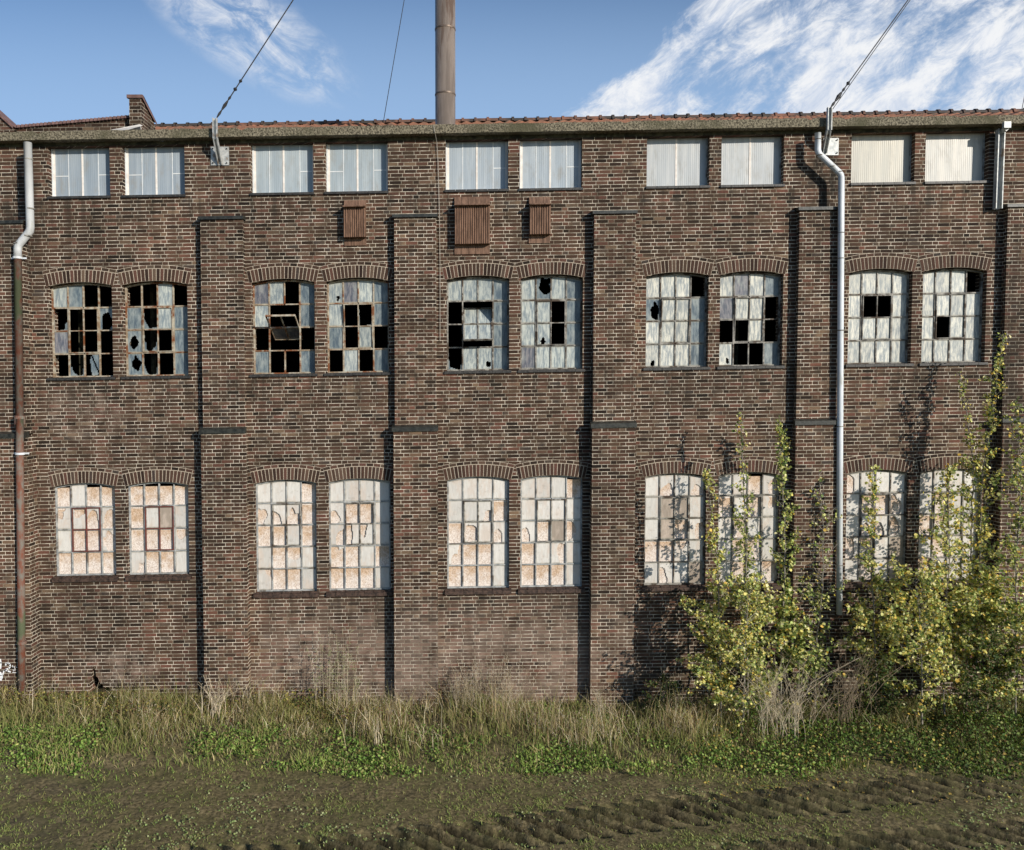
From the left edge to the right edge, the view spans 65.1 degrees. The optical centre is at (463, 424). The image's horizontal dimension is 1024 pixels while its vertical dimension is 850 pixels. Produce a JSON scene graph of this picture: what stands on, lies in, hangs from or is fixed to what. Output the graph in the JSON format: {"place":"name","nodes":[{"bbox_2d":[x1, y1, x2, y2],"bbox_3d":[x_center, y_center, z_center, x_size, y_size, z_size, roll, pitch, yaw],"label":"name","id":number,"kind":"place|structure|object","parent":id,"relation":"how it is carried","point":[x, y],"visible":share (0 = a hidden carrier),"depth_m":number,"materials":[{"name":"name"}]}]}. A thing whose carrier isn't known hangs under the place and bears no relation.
{"place":"outdoors","nodes":[
{"label":"outdoors","id":0,"kind":"place"},
{"bbox_2d":[0,686,1023,849],"bbox_3d":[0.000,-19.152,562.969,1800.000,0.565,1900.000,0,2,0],"label":"ground","id":1,"kind":"structure","parent":0,"point":[943,833],"depth_m":10.33,"materials":[{"name":"green plant"}]},
{"bbox_2d":[195,678,256,719],"bbox_3d":[-3.792,4.302,12.601,1.095,0.735,0.382,0,2,0],"label":"dry shrub","id":2,"kind":"object","parent":1,"relation":"on","point":[214,706],"visible":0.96,"depth_m":12.60,"materials":[{"name":"plant"}]},
{"bbox_2d":[306,630,346,712],"bbox_3d":[-2.244,4.017,13.065,0.677,1.379,0.425,0,2,0],"label":"tall weed","id":3,"kind":"object","parent":1,"relation":"on","point":[337,667],"visible":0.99,"depth_m":13.04,"materials":[{"name":"plant"}]},
{"bbox_2d":[340,629,358,706],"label":"tall weed","id":4,"kind":"object","parent":1,"relation":"on","point":[355,677],"visible":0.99,"depth_m":13.04,"materials":[{"name":"plant"}]},
{"bbox_2d":[371,702,382,748],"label":"tall weed","id":5,"kind":"object","parent":1,"relation":"on","point":[376,731],"visible":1,"depth_m":11.87,"materials":[{"name":"plant"}]},
{"bbox_2d":[385,685,393,722],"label":"tall weed","id":6,"kind":"object","parent":1,"relation":"on","point":[388,704],"visible":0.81,"depth_m":12.71,"materials":[{"name":"plant"}]},
{"bbox_2d":[449,658,494,714],"bbox_3d":[0.152,4.235,12.929,0.827,0.904,0.399,0,2,0],"label":"tall weed","id":7,"kind":"object","parent":1,"relation":"on","point":[468,687],"visible":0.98,"depth_m":12.94,"materials":[{"name":"plant"}]},
{"bbox_2d":[0,660,1020,759],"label":"dry grass","id":8,"kind":"structure","parent":1,"relation":"on","point":[554,721],"depth_m":12.43,"materials":[{"name":"beige plant"}]},
{"bbox_2d":[0,107,1023,706],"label":"factory building","id":9,"kind":"structure","parent":1,"relation":"on","point":[276,397],"depth_m":13.26,"materials":[{"name":"brick"}]},
{"bbox_2d":[0,94,156,141],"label":"parapet building","id":10,"kind":"structure","parent":9,"relation":"on","point":[140,112],"depth_m":13.95,"materials":[{"name":"brick"}]},
{"bbox_2d":[47,148,110,198],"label":"window","id":11,"kind":"structure","parent":9,"relation":"in","point":[76,173],"depth_m":13.23,"materials":[{"name":"glass"}]},
{"bbox_2d":[47,283,115,379],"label":"window","id":12,"kind":"structure","parent":9,"relation":"in","point":[69,297],"depth_m":13.32,"materials":[{"name":"grey glass"}]},
{"bbox_2d":[52,483,118,581],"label":"window","id":13,"kind":"structure","parent":9,"relation":"in","point":[85,516],"depth_m":13.44,"materials":[{"name":"white glass"}]},
{"bbox_2d":[121,147,185,197],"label":"window","id":14,"kind":"structure","parent":9,"relation":"in","point":[159,171],"depth_m":13.23,"materials":[{"name":"glass"}]},
{"bbox_2d":[121,282,190,378],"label":"window","id":15,"kind":"structure","parent":9,"relation":"in","point":[170,316],"depth_m":13.33,"materials":[{"name":"grey glass"}]},
{"bbox_2d":[125,482,191,580],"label":"window","id":16,"kind":"structure","parent":9,"relation":"in","point":[158,515],"depth_m":13.43,"materials":[{"name":"white glass"}]},
{"bbox_2d":[217,0,293,117],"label":"guy wire","id":17,"kind":"object","parent":9,"relation":"attached to","point":[226,102],"visible":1,"depth_m":12.95,"materials":[{"name":"metal"}]},
{"bbox_2d":[250,145,313,195],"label":"window","id":18,"kind":"structure","parent":9,"relation":"in","point":[277,169],"depth_m":13.22,"materials":[{"name":"glass"}]},
{"bbox_2d":[249,280,317,376],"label":"window","id":19,"kind":"structure","parent":9,"relation":"in","point":[265,294],"depth_m":13.32,"materials":[{"name":"grey glass"}]},
{"bbox_2d":[253,480,318,597],"bbox_3d":[-2.973,1.904,13.395,1.095,1.976,0.150,0,2,0],"label":"window","id":20,"kind":"structure","parent":9,"relation":"in","point":[286,537],"depth_m":13.45,"materials":[{"name":"white glass"}]},
{"bbox_2d":[324,143,388,193],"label":"window","id":21,"kind":"structure","parent":9,"relation":"in","point":[351,168],"depth_m":13.22,"materials":[{"name":"glass"}]},
{"bbox_2d":[324,279,390,375],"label":"window","id":22,"kind":"structure","parent":9,"relation":"in","point":[351,291],"depth_m":13.32,"materials":[{"name":"grey glass"}]},
{"bbox_2d":[326,478,392,596],"bbox_3d":[-1.746,1.882,13.394,1.109,1.975,0.150,0,2,0],"label":"window","id":23,"kind":"structure","parent":9,"relation":"in","point":[359,509],"depth_m":13.44,"materials":[{"name":"white glass"}]},
{"bbox_2d":[383,2,403,122],"bbox_3d":[-1.203,-8.567,16.113,1.030,5.150,0.014,-2,3,-36],"label":"guy wire","id":24,"kind":"object","parent":9,"relation":"on","point":[393,62],"depth_m":16.01,"materials":[{"name":"metal"}]},
{"bbox_2d":[433,125,439,244],"bbox_3d":[-0.454,-3.105,13.048,0.051,3.448,0.204,1,3,25],"label":"cable","id":25,"kind":"object","parent":9,"relation":"hanging from","point":[438,191],"visible":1,"depth_m":13.09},
{"bbox_2d":[435,0,455,123],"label":"smokestack","id":26,"kind":"object","parent":9,"relation":"on","point":[445,31],"visible":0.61,"depth_m":13.33,"materials":[{"name":"brown metal"}]},
{"bbox_2d":[445,141,508,191],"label":"window","id":27,"kind":"structure","parent":9,"relation":"in","point":[470,166],"depth_m":13.22,"materials":[{"name":"glass"}]},
{"bbox_2d":[444,277,510,373],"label":"window","id":28,"kind":"structure","parent":9,"relation":"in","point":[486,323],"depth_m":13.32,"materials":[{"name":"grey glass"}]},
{"bbox_2d":[445,477,510,594],"bbox_3d":[0.236,1.850,13.393,1.112,1.976,0.150,0,2,0],"label":"window","id":29,"kind":"structure","parent":9,"relation":"in","point":[477,507],"depth_m":13.43,"materials":[{"name":"white glass"}]},
{"bbox_2d":[519,140,582,190],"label":"window","id":30,"kind":"structure","parent":9,"relation":"in","point":[544,165],"depth_m":13.22,"materials":[{"name":"glass"}]},
{"bbox_2d":[518,276,584,372],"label":"window","id":31,"kind":"structure","parent":9,"relation":"in","point":[536,307],"depth_m":13.32,"materials":[{"name":"grey glass"}]},
{"bbox_2d":[518,475,584,593],"bbox_3d":[1.463,1.829,13.392,1.114,1.976,0.150,0,2,0],"label":"window","id":32,"kind":"structure","parent":9,"relation":"in","point":[551,505],"depth_m":13.43,"materials":[{"name":"white glass"}]},
{"bbox_2d":[642,473,707,591],"bbox_3d":[3.527,1.794,13.391,1.100,1.974,0.150,0,2,0],"label":"window","id":33,"kind":"structure","parent":9,"relation":"in","point":[674,547],"depth_m":13.43,"materials":[{"name":"white glass"}]},
{"bbox_2d":[643,273,710,369],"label":"window","id":34,"kind":"structure","parent":9,"relation":"in","point":[681,321],"depth_m":13.33,"materials":[{"name":"grey glass"}]},
{"bbox_2d":[646,138,709,188],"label":"window","id":35,"kind":"structure","parent":9,"relation":"in","point":[671,163],"depth_m":13.22,"materials":[{"name":"grey plastic"}]},
{"bbox_2d":[717,472,781,589],"bbox_3d":[4.752,1.774,13.390,1.100,1.976,0.150,0,2,0],"label":"window","id":36,"kind":"structure","parent":9,"relation":"in","point":[764,520],"depth_m":13.43,"materials":[{"name":"white glass"}]},
{"bbox_2d":[717,272,784,368],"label":"window","id":37,"kind":"structure","parent":9,"relation":"in","point":[742,295],"depth_m":13.31,"materials":[{"name":"grey glass"}]},
{"bbox_2d":[720,137,784,187],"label":"window","id":38,"kind":"structure","parent":9,"relation":"in","point":[746,161],"depth_m":13.22,"materials":[{"name":"grey plastic"}]},
{"bbox_2d":[830,0,907,107],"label":"guy wire","id":39,"kind":"object","parent":9,"relation":"attached to","point":[838,96],"visible":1,"depth_m":12.87,"materials":[{"name":"metal"}]},
{"bbox_2d":[833,0,909,108],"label":"guy wire","id":40,"kind":"object","parent":9,"relation":"attached to","point":[870,55],"visible":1,"depth_m":12.90,"materials":[{"name":"metal"}]},
{"bbox_2d":[843,470,909,587],"bbox_3d":[6.892,1.738,13.388,1.105,1.975,0.150,0,2,0],"label":"window","id":41,"kind":"structure","parent":9,"relation":"in","point":[891,527],"depth_m":13.43,"materials":[{"name":"white glass"}]},
{"bbox_2d":[845,270,913,366],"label":"window","id":42,"kind":"structure","parent":9,"relation":"in","point":[890,334],"depth_m":13.32,"materials":[{"name":"grey glass"}]},
{"bbox_2d":[850,134,915,185],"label":"window","id":43,"kind":"structure","parent":9,"relation":"in","point":[875,159],"depth_m":13.22,"materials":[{"name":"beige plastic"}]},
{"bbox_2d":[916,469,982,586],"bbox_3d":[8.115,1.716,13.387,1.109,1.974,0.150,0,2,0],"label":"window","id":44,"kind":"structure","parent":9,"relation":"in","point":[928,479],"depth_m":13.43,"materials":[{"name":"white glass"}]},
{"bbox_2d":[919,269,987,365],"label":"window","id":45,"kind":"structure","parent":9,"relation":"in","point":[945,294],"depth_m":13.32,"materials":[{"name":"grey glass"}]},
{"bbox_2d":[924,133,989,183],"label":"window","id":46,"kind":"structure","parent":9,"relation":"in","point":[950,158],"depth_m":13.22,"materials":[{"name":"grey metal"}]},
{"bbox_2d":[0,685,1023,804],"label":"ground cover","id":47,"kind":"object","parent":1,"relation":"on","point":[991,718],"visible":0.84,"depth_m":11.73,"materials":[{"name":"green plant"}]},
{"bbox_2d":[940,396,1023,721],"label":"sapling","id":48,"kind":"object","parent":47,"relation":"on","point":[1017,608],"visible":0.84,"depth_m":12.36,"materials":[{"name":"green plant"}]},
{"bbox_2d":[0,684,1023,781],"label":"grass","id":49,"kind":"structure","parent":1,"relation":"on","point":[23,715],"depth_m":12.05,"materials":[{"name":"green plant"}]},
{"bbox_2d":[0,759,1023,849],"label":"seedling cover","id":50,"kind":"object","parent":1,"relation":"on","point":[522,812],"visible":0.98,"depth_m":10.06,"materials":[{"name":"green plant"}]},
{"bbox_2d":[479,654,552,708],"bbox_3d":[0.831,4.208,12.955,1.219,0.990,0.474,0,2,0],"label":"tall weed","id":51,"kind":"object","parent":1,"relation":"on","point":[499,681],"visible":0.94,"depth_m":13.01,"materials":[{"name":"plant"}]},
{"bbox_2d":[589,686,615,720],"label":"tall weed","id":52,"kind":"object","parent":1,"relation":"on","point":[600,701],"visible":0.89,"depth_m":12.74,"materials":[{"name":"plant"}]},
{"bbox_2d":[642,673,680,712],"bbox_3d":[3.168,4.350,12.832,0.630,0.722,0.466,0,2,0],"label":"shrub","id":53,"kind":"object","parent":1,"relation":"on","point":[664,681],"visible":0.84,"depth_m":12.83,"materials":[{"name":"green plant"}]},
{"bbox_2d":[659,660,675,700],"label":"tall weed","id":54,"kind":"object","parent":1,"relation":"on","point":[671,680],"visible":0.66,"depth_m":12.94,"materials":[{"name":"plant"}]},
{"bbox_2d":[675,468,761,723],"bbox_3d":[3.914,2.704,12.441,1.023,4.092,1.036,-1,3,-14],"label":"sapling","id":55,"kind":"object","parent":1,"relation":"on","point":[728,680],"visible":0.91,"depth_m":12.42,"materials":[{"name":"green plant"}]},
{"bbox_2d":[688,560,798,732],"bbox_3d":[4.219,3.431,12.164,1.557,2.677,1.194,0,2,0],"label":"sapling","id":56,"kind":"object","parent":1,"relation":"on","point":[747,594],"visible":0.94,"depth_m":12.13,"materials":[{"name":"green plant"}]},
{"bbox_2d":[711,412,788,719],"bbox_3d":[4.527,2.270,12.637,1.145,4.966,1.041,-2,3,-44],"label":"sapling","id":57,"kind":"object","parent":1,"relation":"on","point":[742,549],"visible":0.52,"depth_m":12.61,"materials":[{"name":"green plant"}]},
{"bbox_2d":[746,415,828,716],"bbox_3d":[5.196,2.291,12.737,1.056,4.905,0.934,-1,3,-28],"label":"sapling","id":58,"kind":"object","parent":1,"relation":"on","point":[788,650],"visible":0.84,"depth_m":12.69,"materials":[{"name":"green plant"}]},
{"bbox_2d":[730,654,860,744],"bbox_3d":[4.926,4.085,11.969,2.018,1.384,0.542,0,3,10],"label":"dry shrub","id":59,"kind":"object","parent":1,"relation":"on","point":[776,710],"visible":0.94,"depth_m":11.99,"materials":[{"name":"plant"}]},
{"bbox_2d":[780,468,849,713],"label":"sapling","id":60,"kind":"object","parent":1,"relation":"on","point":[820,610],"visible":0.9,"depth_m":12.68,"materials":[{"name":"green plant"}]},
{"bbox_2d":[730,643,930,735],"bbox_3d":[5.560,4.003,12.228,3.152,1.407,0.526,0,2,0],"label":"dry shrub","id":61,"kind":"object","parent":1,"relation":"on","point":[845,696],"visible":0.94,"depth_m":12.16,"materials":[{"name":"beige plant"}]},
{"bbox_2d":[848,646,907,717],"bbox_3d":[6.510,4.098,12.583,0.863,1.146,0.833,2,3,37],"label":"shrub","id":62,"kind":"object","parent":1,"relation":"on","point":[885,670],"visible":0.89,"depth_m":12.44,"materials":[{"name":"green plant"}]},
{"bbox_2d":[841,464,915,714],"bbox_3d":[6.522,2.639,12.595,1.038,4.063,1.185,1,3,26],"label":"sapling","id":63,"kind":"object","parent":1,"relation":"on","point":[875,582],"visible":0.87,"depth_m":12.56,"materials":[{"name":"green plant"}]},
{"bbox_2d":[874,551,974,724],"bbox_3d":[6.906,3.305,12.148,1.209,2.766,1.142,-2,3,-38],"label":"sapling","id":64,"kind":"object","parent":1,"relation":"on","point":[921,615],"visible":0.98,"depth_m":12.13,"materials":[{"name":"green plant"}]},
{"bbox_2d":[873,460,1000,714],"bbox_3d":[7.583,2.612,12.515,1.773,4.184,1.240,0,2,0],"label":"sapling","id":65,"kind":"object","parent":1,"relation":"on","point":[947,518],"visible":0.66,"depth_m":12.48,"materials":[{"name":"green plant"}]},
{"bbox_2d":[939,371,1012,713],"bbox_3d":[8.116,1.920,12.710,0.958,5.552,0.932,-2,3,-36],"label":"sapling","id":66,"kind":"object","parent":1,"relation":"on","point":[978,459],"visible":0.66,"depth_m":12.70,"materials":[{"name":"green plant"}]},
{"bbox_2d":[934,332,1023,712],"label":"sapling","id":67,"kind":"object","parent":1,"relation":"on","point":[984,594],"visible":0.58,"depth_m":12.59,"materials":[{"name":"green plant"}]},
{"bbox_2d":[940,606,1023,731],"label":"shrub","id":68,"kind":"object","parent":1,"relation":"on","point":[997,660],"visible":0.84,"depth_m":12.25,"materials":[{"name":"green plant"}]},
{"bbox_2d":[0,0,1023,124],"label":"sky","id":69,"kind":"structure","parent":0,"point":[329,60],"materials":[{"name":"blue"}]}
]}

